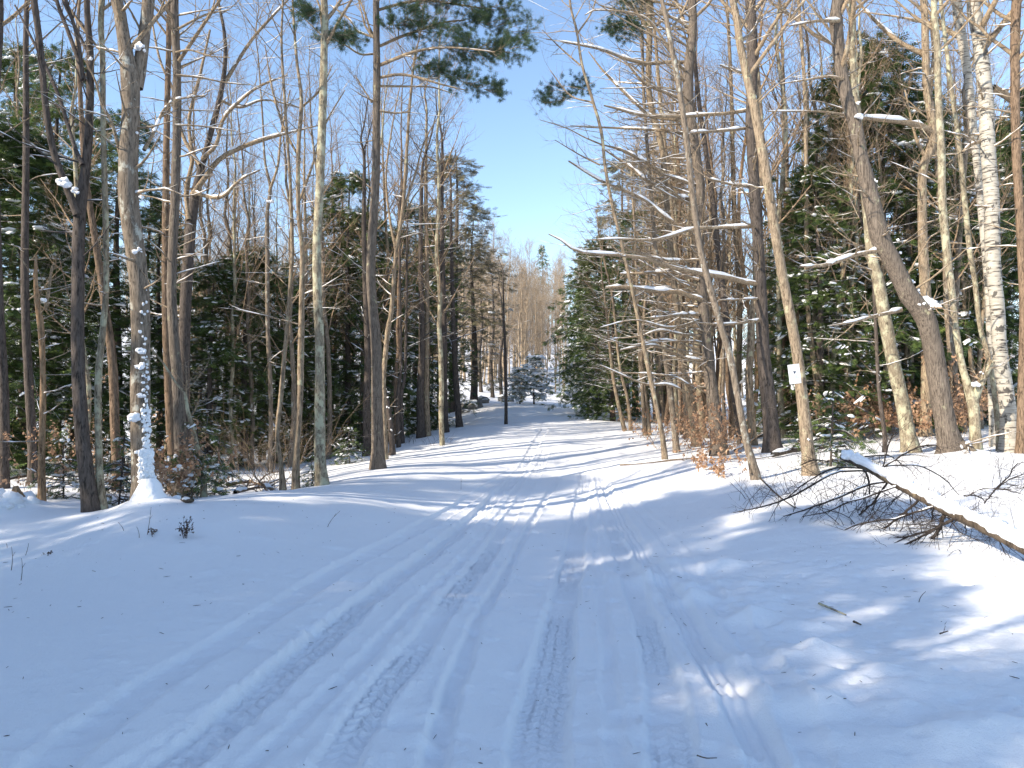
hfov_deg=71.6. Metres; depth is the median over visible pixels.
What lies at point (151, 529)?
dry weed
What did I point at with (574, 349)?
hemlock tree
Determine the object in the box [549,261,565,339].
tree
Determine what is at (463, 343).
hemlock tree
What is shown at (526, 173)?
sky
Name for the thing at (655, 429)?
beech sapling
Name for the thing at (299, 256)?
slender tree
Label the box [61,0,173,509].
thin maple
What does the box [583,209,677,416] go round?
hemlock tree
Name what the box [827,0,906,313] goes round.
slender tree
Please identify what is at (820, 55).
slender tree
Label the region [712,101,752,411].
slender tree
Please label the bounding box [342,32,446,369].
slender tree
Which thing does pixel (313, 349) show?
hemlock tree
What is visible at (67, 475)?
hemlock sapling
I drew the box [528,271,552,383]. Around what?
tree
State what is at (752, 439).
fallen stick
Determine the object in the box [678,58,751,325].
slender tree
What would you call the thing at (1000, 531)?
fallen tree
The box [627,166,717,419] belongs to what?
hemlock tree
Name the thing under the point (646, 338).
slender tree
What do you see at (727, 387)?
slender tree
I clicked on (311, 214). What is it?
slender tree
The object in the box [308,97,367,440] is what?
slender tree
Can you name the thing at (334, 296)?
slender tree
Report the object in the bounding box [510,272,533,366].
tree
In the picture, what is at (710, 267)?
slender tree
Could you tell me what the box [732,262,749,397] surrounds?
tree
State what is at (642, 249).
slender tree
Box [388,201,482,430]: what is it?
hemlock tree
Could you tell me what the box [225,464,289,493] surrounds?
fallen stick
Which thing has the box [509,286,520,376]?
tree
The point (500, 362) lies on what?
bank tree
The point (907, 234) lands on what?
slender tree
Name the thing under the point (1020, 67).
slender tree
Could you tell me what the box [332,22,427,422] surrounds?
slender tree
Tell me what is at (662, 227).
slender tree
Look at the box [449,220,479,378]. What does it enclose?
tree
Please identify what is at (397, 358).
slender tree
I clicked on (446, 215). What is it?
slender tree
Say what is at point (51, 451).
beech sapling
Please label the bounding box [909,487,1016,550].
bare brush
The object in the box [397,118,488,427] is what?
roadside tree
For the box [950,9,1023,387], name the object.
bare tree
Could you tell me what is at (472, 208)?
hemlock tree
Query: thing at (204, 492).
bleached snag
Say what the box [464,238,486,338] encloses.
tree
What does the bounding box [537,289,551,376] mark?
tree
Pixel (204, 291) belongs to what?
slender tree
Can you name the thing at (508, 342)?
tree
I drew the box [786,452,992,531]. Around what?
bare brush
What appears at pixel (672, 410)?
slim maple
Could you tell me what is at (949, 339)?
slender tree
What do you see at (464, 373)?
tree
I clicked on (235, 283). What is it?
slender tree
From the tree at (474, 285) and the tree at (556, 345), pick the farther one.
the tree at (556, 345)
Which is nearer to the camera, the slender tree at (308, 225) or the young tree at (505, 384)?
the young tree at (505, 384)
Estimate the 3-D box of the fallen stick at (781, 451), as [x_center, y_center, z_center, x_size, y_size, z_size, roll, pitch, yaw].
[7.391,1.542,17.265,2.922,1.150,0.425,1,-1,-30]
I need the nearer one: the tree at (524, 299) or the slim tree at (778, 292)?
the slim tree at (778, 292)
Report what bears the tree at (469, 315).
on the snow ground
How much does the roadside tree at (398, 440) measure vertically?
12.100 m
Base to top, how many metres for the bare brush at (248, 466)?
2.774 m
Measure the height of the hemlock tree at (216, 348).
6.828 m
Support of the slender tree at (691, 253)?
on the snow ground
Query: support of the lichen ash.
on the snow ground
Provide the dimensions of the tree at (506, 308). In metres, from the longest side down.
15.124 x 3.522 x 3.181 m
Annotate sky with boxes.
[0,0,1023,339]
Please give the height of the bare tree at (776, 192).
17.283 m
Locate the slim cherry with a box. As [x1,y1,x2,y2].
[354,0,489,459]
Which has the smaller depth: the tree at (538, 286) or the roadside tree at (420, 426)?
the roadside tree at (420, 426)
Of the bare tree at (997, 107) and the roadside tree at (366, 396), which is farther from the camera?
the bare tree at (997, 107)
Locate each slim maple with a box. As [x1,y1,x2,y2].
[214,0,361,489]
[554,0,685,452]
[644,0,747,445]
[905,0,1000,450]
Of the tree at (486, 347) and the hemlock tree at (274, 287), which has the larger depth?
the tree at (486, 347)
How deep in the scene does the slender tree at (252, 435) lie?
21.01 m
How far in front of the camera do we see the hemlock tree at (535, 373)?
45.80 m
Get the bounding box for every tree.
[0,37,94,452]
[0,110,123,475]
[0,110,165,474]
[1,0,66,327]
[2,30,152,460]
[2,96,68,364]
[4,166,166,470]
[14,66,85,439]
[29,0,120,428]
[30,0,130,491]
[31,108,202,464]
[96,192,214,460]
[120,246,128,298]
[121,104,184,364]
[121,229,237,447]
[142,82,210,459]
[150,259,276,471]
[151,238,343,466]
[154,40,243,461]
[156,41,219,436]
[159,145,200,341]
[160,76,257,441]
[177,203,219,326]
[180,41,281,444]
[185,153,227,426]
[190,267,286,443]
[194,154,230,368]
[199,18,264,469]
[200,138,261,444]
[202,127,256,432]
[203,53,293,468]
[207,152,260,451]
[210,0,365,489]
[213,131,282,446]
[216,176,247,257]
[218,269,339,466]
[221,142,293,461]
[227,128,279,459]
[229,167,264,417]
[231,183,283,303]
[234,47,353,467]
[241,217,296,416]
[245,41,359,396]
[251,143,308,370]
[254,256,314,424]
[257,283,362,457]
[260,215,288,399]
[268,167,418,459]
[268,234,389,435]
[269,219,299,271]
[275,191,308,275]
[278,230,286,270]
[280,141,336,447]
[282,21,368,459]
[286,179,314,357]
[286,207,436,443]
[288,107,343,440]
[294,184,356,384]
[295,63,366,448]
[307,155,330,325]
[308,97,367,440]
[308,180,343,435]
[316,52,414,456]
[325,99,413,448]
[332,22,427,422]
[341,224,449,442]
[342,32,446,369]
[345,74,448,447]
[345,168,387,245]
[350,178,383,253]
[357,114,447,443]
[367,11,434,443]
[379,145,418,441]
[380,143,419,349]
[382,77,464,438]
[382,149,526,412]
[384,29,463,436]
[386,390,402,455]
[388,0,484,445]
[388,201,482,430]
[390,161,434,418]
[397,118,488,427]
[404,225,479,417]
[406,64,471,432]
[409,163,445,403]
[411,185,477,406]
[423,148,471,350]
[431,156,464,344]
[447,216,528,399]
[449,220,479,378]
[458,208,485,378]
[459,231,525,397]
[461,219,500,335]
[461,241,506,391]
[461,269,487,346]
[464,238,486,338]
[466,212,516,383]
[467,233,511,340]
[470,248,508,384]
[476,256,494,376]
[479,237,530,423]
[479,242,527,394]
[485,244,510,379]
[488,225,534,383]
[491,278,507,379]
[492,234,520,385]
[495,264,510,377]
[498,239,544,384]
[498,250,529,382]
[498,280,518,376]
[501,367,534,403]
[503,289,517,376]
[504,270,530,366]
[506,288,538,361]
[508,293,527,377]
[509,238,545,363]
[509,264,541,375]
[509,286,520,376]
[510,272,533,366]
[511,266,542,363]
[517,259,555,381]
[518,259,553,376]
[518,354,556,403]
[520,286,545,380]
[523,261,540,339]
[523,276,545,374]
[523,295,549,354]
[523,303,545,362]
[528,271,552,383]
[528,298,547,367]
[533,259,547,353]
[534,270,554,344]
[535,244,552,317]
[536,230,655,416]
[536,262,552,329]
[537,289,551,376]
[539,287,556,382]
[539,289,551,367]
[541,269,554,361]
[542,294,567,391]
[545,246,574,386]
[546,295,563,357]
[548,255,632,412]
[548,298,564,389]
[549,259,564,313]
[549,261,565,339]
[549,268,563,342]
[549,271,564,359]
[550,260,565,325]
[551,251,570,354]
[552,282,567,381]
[553,183,640,430]
[554,235,583,310]
[554,285,602,399]
[558,307,571,385]
[563,155,632,430]
[563,262,663,422]
[569,153,657,400]
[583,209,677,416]
[604,0,689,438]
[608,156,637,294]
[608,163,648,412]
[611,126,666,420]
[613,174,642,385]
[614,60,682,422]
[617,125,715,413]
[620,106,654,413]
[624,77,686,420]
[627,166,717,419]
[627,179,653,331]
[635,21,714,430]
[635,91,683,319]
[637,12,716,434]
[639,21,727,437]
[640,2,721,423]
[644,84,681,393]
[646,42,714,425]
[646,45,729,413]
[652,73,743,345]
[653,168,685,406]
[656,75,720,368]
[658,2,745,408]
[662,144,721,338]
[665,0,743,433]
[666,119,720,419]
[667,0,843,445]
[667,67,743,309]
[670,31,768,438]
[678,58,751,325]
[678,133,735,417]
[683,24,752,433]
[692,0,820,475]
[702,114,752,361]
[704,0,762,417]
[705,139,749,365]
[706,199,718,354]
[706,202,734,364]
[708,137,762,385]
[708,148,733,340]
[709,10,812,323]
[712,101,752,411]
[715,201,747,368]
[716,38,781,349]
[719,0,829,430]
[721,0,829,437]
[723,201,752,348]
[731,202,752,343]
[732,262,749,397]
[732,408,1023,564]
[733,0,876,422]
[733,27,1018,434]
[733,63,983,439]
[733,208,831,429]
[734,163,916,443]
[741,140,788,371]
[742,94,801,325]
[744,133,774,325]
[749,118,792,288]
[757,0,850,421]
[763,0,965,436]
[765,0,884,433]
[766,36,828,319]
[775,0,847,353]
[778,35,822,174]
[779,0,862,417]
[798,54,980,451]
[803,4,913,413]
[809,4,904,437]
[811,0,898,433]
[821,12,915,433]
[821,91,891,308]
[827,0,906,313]
[838,80,1016,426]
[855,6,917,418]
[860,0,1022,432]
[861,1,973,397]
[891,0,962,381]
[896,103,1023,415]
[897,0,1013,421]
[901,167,1018,425]
[918,14,1001,332]
[920,0,1023,371]
[927,26,1015,382]
[929,2,1023,428]
[929,48,974,415]
[941,41,981,374]
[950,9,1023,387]
[953,49,1022,258]
[957,90,1023,425]
[1000,31,1023,86]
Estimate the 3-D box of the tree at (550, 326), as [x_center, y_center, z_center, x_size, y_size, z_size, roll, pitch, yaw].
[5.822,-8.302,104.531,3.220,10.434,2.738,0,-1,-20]
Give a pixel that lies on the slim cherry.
(385, 341)
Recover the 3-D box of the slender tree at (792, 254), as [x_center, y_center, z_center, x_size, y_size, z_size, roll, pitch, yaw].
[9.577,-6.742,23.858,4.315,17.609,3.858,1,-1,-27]
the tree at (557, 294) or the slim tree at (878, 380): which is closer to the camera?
the slim tree at (878, 380)
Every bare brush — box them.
[189,380,371,490]
[231,353,380,486]
[605,359,813,447]
[711,443,895,516]
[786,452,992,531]
[811,412,932,457]
[847,419,1012,486]
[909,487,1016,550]
[929,532,996,555]
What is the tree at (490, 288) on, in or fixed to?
on the snow ground
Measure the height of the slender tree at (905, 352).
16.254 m
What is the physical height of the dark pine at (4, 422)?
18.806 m
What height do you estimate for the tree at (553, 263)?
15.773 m
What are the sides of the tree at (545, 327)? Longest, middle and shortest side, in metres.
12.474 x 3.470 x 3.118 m
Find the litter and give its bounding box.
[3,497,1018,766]
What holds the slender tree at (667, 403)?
on the snow ground
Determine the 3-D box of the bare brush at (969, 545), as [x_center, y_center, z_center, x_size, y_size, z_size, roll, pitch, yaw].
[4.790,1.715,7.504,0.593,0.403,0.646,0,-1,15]
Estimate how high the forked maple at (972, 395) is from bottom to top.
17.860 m
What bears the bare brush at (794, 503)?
on the snow ground
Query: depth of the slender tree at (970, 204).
23.98 m
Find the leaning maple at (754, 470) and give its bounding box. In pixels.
[551,0,761,479]
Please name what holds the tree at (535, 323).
on the snow ground
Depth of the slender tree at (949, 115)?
28.42 m
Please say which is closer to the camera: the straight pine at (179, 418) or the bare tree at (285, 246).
the straight pine at (179, 418)
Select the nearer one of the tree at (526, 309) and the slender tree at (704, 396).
the slender tree at (704, 396)
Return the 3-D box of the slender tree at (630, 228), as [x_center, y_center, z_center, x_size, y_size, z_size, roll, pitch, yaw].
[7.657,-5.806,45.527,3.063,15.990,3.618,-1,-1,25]
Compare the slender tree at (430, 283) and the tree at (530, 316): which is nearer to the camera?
the slender tree at (430, 283)
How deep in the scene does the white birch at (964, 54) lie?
17.16 m
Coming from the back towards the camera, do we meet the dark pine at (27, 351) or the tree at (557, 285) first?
the tree at (557, 285)
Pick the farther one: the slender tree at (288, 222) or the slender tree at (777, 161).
the slender tree at (288, 222)
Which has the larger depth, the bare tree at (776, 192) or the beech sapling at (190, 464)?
the bare tree at (776, 192)
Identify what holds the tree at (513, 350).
on the snow ground
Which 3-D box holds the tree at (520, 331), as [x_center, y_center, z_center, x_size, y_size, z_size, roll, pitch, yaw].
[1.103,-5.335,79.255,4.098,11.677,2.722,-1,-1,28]
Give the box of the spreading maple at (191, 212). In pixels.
[138,0,318,451]
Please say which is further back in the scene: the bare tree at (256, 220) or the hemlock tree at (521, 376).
the hemlock tree at (521, 376)
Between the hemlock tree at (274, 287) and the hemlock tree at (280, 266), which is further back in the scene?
the hemlock tree at (280, 266)
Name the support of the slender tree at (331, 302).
on the snow ground
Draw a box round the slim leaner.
[511,0,668,459]
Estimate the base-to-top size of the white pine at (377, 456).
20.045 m
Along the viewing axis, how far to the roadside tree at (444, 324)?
26.99 m
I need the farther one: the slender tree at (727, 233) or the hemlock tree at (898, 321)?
the slender tree at (727, 233)
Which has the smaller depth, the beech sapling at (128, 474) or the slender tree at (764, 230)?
the beech sapling at (128, 474)
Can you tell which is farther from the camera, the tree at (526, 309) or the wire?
the tree at (526, 309)
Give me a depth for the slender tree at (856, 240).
21.40 m
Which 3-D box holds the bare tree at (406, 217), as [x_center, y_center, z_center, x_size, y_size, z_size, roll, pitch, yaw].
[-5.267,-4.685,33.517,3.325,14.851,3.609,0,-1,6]
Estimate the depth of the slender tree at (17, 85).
19.82 m
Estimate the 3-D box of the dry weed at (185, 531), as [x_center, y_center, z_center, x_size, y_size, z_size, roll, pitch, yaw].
[-3.763,1.672,8.238,0.188,0.309,0.301,0,-1,0]
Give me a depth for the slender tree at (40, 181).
23.68 m
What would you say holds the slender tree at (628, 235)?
on the snow ground
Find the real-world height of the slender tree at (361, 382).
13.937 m
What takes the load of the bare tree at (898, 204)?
on the snow ground
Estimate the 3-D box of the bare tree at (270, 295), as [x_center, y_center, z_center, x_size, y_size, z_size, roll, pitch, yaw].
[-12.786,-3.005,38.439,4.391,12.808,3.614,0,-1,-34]
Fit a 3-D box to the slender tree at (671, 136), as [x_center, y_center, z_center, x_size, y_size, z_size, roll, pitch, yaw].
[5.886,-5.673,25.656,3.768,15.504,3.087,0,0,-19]
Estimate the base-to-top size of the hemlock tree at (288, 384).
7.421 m
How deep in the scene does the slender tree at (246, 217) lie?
27.81 m
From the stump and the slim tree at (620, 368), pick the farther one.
the slim tree at (620, 368)
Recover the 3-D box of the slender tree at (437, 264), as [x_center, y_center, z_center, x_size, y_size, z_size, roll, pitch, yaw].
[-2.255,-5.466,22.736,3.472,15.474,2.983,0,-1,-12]
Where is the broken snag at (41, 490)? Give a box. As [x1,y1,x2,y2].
[0,234,111,500]
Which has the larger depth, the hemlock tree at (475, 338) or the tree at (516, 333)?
the tree at (516, 333)
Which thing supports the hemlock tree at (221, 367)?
on the snow ground
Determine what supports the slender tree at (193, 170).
on the snow ground
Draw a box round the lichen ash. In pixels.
[758,0,922,452]
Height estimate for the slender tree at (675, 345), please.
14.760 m
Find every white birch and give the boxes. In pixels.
[857,0,1023,446]
[933,0,1023,452]
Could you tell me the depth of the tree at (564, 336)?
76.60 m
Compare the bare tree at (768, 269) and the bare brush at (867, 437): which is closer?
the bare brush at (867, 437)
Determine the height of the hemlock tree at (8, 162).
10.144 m
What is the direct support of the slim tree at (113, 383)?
on the snow ground
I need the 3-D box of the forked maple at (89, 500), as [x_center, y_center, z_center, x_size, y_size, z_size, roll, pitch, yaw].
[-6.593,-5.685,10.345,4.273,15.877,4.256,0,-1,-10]
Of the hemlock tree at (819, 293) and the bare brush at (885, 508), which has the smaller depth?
the bare brush at (885, 508)
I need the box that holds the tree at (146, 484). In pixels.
[34,0,200,500]
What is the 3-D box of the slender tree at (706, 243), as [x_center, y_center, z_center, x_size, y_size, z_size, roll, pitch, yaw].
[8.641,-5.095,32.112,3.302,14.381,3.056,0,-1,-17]
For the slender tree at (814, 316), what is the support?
on the snow ground
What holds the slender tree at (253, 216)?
on the snow ground
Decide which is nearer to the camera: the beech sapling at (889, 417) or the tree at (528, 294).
the beech sapling at (889, 417)
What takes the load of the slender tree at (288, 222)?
on the snow ground
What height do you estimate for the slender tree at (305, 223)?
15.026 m
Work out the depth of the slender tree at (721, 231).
38.01 m
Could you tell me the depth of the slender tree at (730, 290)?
46.16 m
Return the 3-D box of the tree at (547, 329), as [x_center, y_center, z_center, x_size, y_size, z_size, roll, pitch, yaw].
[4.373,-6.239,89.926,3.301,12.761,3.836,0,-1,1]
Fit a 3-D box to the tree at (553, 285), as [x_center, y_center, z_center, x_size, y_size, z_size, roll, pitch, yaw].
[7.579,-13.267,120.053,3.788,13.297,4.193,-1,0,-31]
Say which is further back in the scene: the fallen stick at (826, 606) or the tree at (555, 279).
the tree at (555, 279)
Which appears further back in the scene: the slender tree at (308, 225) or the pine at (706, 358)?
the slender tree at (308, 225)
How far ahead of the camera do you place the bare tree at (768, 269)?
44.29 m
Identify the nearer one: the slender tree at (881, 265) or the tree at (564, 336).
the slender tree at (881, 265)
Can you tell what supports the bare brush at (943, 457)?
on the snow ground
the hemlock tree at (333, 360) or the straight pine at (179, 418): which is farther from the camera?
the hemlock tree at (333, 360)
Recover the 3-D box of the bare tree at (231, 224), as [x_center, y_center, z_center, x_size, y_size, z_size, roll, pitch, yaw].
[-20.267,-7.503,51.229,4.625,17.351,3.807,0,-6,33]
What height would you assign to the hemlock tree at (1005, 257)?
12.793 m
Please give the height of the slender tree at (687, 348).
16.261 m
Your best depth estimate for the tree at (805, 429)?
13.95 m
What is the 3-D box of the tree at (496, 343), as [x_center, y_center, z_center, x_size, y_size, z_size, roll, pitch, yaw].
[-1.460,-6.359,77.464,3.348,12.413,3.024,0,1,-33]
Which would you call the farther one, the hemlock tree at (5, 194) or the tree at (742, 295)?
the tree at (742, 295)
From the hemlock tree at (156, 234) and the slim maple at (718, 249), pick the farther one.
the hemlock tree at (156, 234)
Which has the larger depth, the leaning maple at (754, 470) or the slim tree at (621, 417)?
the slim tree at (621, 417)
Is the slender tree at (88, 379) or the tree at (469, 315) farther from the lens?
the tree at (469, 315)
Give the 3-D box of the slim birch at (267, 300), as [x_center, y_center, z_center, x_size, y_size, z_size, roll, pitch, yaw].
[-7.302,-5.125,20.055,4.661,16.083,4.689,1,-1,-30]
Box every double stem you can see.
[576,49,700,435]
[613,129,726,435]
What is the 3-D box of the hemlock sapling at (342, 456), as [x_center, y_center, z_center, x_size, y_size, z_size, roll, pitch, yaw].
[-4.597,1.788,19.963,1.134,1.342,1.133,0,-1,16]
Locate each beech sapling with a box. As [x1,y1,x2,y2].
[0,408,75,496]
[12,373,165,488]
[54,432,194,503]
[128,418,239,497]
[610,389,707,447]
[665,373,760,459]
[691,447,756,481]
[780,365,931,440]
[894,339,1016,439]
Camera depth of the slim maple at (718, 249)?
20.11 m
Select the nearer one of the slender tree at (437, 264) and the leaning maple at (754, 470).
the leaning maple at (754, 470)
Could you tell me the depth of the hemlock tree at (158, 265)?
22.91 m
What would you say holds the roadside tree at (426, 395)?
on the snow ground
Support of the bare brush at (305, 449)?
on the snow ground
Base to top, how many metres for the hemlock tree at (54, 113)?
15.104 m
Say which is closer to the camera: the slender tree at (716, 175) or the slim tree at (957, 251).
the slim tree at (957, 251)
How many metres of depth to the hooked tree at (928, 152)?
20.06 m
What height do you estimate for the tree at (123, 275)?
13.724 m
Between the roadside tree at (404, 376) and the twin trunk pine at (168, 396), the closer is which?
the twin trunk pine at (168, 396)
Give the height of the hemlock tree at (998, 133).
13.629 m
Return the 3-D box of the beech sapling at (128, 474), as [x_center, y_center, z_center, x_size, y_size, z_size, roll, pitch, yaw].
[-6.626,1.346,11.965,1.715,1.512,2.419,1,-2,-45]
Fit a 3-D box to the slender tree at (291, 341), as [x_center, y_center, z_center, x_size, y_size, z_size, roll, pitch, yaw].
[-6.360,-3.517,20.673,2.864,12.558,2.805,-1,-2,40]
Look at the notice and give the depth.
13.72 m
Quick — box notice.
[787,364,800,383]
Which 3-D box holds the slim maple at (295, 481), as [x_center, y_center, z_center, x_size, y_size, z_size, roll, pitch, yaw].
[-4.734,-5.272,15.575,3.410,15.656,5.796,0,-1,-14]
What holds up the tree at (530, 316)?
on the snow ground
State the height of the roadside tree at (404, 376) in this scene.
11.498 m
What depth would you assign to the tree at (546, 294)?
101.14 m
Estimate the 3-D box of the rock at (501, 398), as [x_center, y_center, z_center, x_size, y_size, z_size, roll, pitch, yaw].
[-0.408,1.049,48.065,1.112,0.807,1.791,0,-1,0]
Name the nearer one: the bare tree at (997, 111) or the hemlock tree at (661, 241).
the bare tree at (997, 111)
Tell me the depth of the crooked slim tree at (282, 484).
15.04 m
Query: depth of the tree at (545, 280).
128.83 m
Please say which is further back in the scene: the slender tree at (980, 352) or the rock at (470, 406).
the rock at (470, 406)
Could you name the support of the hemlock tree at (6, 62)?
on the snow ground
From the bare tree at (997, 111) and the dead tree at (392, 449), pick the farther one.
the bare tree at (997, 111)
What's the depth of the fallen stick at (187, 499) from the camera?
10.15 m
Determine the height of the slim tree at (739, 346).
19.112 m
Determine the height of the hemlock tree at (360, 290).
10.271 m
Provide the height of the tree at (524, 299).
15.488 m
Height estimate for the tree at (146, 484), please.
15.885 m
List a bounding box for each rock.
[460,400,482,409]
[461,409,470,413]
[478,395,489,403]
[498,393,513,401]
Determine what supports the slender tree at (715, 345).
on the snow ground
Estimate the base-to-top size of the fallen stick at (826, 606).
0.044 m
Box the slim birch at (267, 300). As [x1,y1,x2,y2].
[179,0,314,472]
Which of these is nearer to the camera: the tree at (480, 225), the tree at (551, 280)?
the tree at (480, 225)
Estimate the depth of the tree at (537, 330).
78.66 m
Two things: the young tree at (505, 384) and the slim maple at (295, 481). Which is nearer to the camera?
the slim maple at (295, 481)
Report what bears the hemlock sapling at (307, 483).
on the snow ground
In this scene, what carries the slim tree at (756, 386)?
on the snow ground
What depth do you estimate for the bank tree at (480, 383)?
51.94 m
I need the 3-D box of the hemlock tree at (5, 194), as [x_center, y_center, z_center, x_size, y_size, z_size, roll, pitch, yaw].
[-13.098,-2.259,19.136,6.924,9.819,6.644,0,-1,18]
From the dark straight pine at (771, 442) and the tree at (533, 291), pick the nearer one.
the dark straight pine at (771, 442)
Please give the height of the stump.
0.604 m
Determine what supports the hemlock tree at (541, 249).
on the snow ground
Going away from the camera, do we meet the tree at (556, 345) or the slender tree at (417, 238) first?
the slender tree at (417, 238)
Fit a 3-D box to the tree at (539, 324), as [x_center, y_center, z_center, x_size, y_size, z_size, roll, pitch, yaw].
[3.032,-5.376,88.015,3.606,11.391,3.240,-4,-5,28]
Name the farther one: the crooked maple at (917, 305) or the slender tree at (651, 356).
the slender tree at (651, 356)
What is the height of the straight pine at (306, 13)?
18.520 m
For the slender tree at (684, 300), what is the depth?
24.25 m
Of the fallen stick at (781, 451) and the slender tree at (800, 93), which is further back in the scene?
the slender tree at (800, 93)
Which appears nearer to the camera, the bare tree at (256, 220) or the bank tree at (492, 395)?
the bare tree at (256, 220)
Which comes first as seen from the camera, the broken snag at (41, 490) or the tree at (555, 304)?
the broken snag at (41, 490)
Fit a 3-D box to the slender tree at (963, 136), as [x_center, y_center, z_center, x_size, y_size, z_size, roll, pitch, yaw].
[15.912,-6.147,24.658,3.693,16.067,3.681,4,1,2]
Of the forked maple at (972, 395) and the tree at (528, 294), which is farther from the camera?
the tree at (528, 294)
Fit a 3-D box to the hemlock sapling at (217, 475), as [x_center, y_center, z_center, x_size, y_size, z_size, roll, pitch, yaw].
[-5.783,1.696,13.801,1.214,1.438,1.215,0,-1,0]
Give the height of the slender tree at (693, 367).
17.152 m
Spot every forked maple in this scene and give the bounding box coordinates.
[0,0,175,512]
[859,0,1013,449]
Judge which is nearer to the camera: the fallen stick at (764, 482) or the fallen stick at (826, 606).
the fallen stick at (826, 606)
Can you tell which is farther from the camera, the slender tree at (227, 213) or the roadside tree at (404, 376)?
the slender tree at (227, 213)
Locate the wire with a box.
[336,246,453,333]
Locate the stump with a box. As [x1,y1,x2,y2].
[0,486,40,508]
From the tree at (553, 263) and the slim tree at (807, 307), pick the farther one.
the tree at (553, 263)
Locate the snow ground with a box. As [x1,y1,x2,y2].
[0,305,1023,767]
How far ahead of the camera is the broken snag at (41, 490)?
11.90 m
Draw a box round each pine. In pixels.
[0,0,55,488]
[1,0,111,482]
[93,0,227,491]
[111,0,280,496]
[288,0,375,485]
[307,0,543,469]
[530,0,796,452]
[531,0,729,455]
[588,0,700,446]
[914,0,1023,453]
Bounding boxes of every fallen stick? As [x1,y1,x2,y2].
[10,459,95,480]
[173,488,200,502]
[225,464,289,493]
[233,469,278,493]
[620,443,774,465]
[734,404,792,450]
[759,477,801,509]
[770,430,852,456]
[818,602,845,615]
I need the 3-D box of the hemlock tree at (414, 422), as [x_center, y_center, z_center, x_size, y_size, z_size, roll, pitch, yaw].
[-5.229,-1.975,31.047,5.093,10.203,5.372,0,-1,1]
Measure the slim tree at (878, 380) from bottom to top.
9.770 m
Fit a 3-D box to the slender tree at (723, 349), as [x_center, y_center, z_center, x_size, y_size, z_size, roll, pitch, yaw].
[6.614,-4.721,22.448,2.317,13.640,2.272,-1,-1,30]
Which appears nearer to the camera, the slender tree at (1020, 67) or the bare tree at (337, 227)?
the slender tree at (1020, 67)
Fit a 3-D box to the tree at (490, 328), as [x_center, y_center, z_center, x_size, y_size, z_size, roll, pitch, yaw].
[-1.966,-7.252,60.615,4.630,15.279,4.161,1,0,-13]
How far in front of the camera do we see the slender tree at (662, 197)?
37.70 m
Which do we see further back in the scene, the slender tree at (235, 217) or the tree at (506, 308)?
the tree at (506, 308)
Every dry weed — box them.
[148,527,156,536]
[175,516,194,537]
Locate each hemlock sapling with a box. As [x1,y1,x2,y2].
[26,435,104,499]
[77,432,130,507]
[157,417,232,497]
[183,436,245,495]
[299,452,329,487]
[329,426,370,465]
[784,385,877,467]
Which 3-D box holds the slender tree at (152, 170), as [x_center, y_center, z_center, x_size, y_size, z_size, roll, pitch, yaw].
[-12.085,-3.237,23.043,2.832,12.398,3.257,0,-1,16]
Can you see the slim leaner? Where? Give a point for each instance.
(664, 454)
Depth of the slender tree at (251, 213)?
31.57 m
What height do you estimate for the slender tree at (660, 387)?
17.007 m
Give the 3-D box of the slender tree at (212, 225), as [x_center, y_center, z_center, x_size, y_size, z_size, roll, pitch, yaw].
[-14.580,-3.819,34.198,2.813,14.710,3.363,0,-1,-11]
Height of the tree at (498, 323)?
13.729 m
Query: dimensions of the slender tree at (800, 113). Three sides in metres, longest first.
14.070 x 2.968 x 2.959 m
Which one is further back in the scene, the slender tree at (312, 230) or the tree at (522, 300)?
the tree at (522, 300)
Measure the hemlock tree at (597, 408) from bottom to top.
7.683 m
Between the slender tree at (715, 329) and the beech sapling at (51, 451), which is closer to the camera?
the beech sapling at (51, 451)
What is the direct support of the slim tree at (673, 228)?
on the snow ground
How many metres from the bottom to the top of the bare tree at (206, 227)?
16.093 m
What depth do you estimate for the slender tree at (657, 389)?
33.27 m
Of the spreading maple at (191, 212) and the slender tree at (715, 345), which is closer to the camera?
the spreading maple at (191, 212)
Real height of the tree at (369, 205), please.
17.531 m
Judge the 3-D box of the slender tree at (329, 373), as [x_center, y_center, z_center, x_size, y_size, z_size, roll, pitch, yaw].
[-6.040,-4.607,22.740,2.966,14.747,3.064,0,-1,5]
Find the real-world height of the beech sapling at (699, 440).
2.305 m
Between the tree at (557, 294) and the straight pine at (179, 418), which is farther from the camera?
the tree at (557, 294)
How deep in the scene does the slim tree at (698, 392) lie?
22.94 m
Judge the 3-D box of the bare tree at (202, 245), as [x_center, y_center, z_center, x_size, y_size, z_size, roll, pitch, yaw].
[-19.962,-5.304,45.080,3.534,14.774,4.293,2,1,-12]
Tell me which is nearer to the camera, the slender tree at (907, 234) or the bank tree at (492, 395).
the slender tree at (907, 234)
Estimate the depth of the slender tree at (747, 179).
29.08 m
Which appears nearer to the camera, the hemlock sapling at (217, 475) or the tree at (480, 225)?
the hemlock sapling at (217, 475)
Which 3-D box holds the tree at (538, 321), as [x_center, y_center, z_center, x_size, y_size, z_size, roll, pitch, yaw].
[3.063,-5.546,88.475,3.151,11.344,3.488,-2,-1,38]
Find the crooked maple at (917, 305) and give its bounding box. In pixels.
[713,0,1022,455]
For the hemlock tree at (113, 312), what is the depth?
20.26 m
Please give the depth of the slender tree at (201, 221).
25.31 m
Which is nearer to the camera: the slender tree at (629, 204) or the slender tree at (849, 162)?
the slender tree at (849, 162)
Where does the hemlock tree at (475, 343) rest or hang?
on the snow ground
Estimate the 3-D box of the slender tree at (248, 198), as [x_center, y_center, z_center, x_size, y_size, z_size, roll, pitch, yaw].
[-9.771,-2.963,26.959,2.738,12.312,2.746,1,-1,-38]

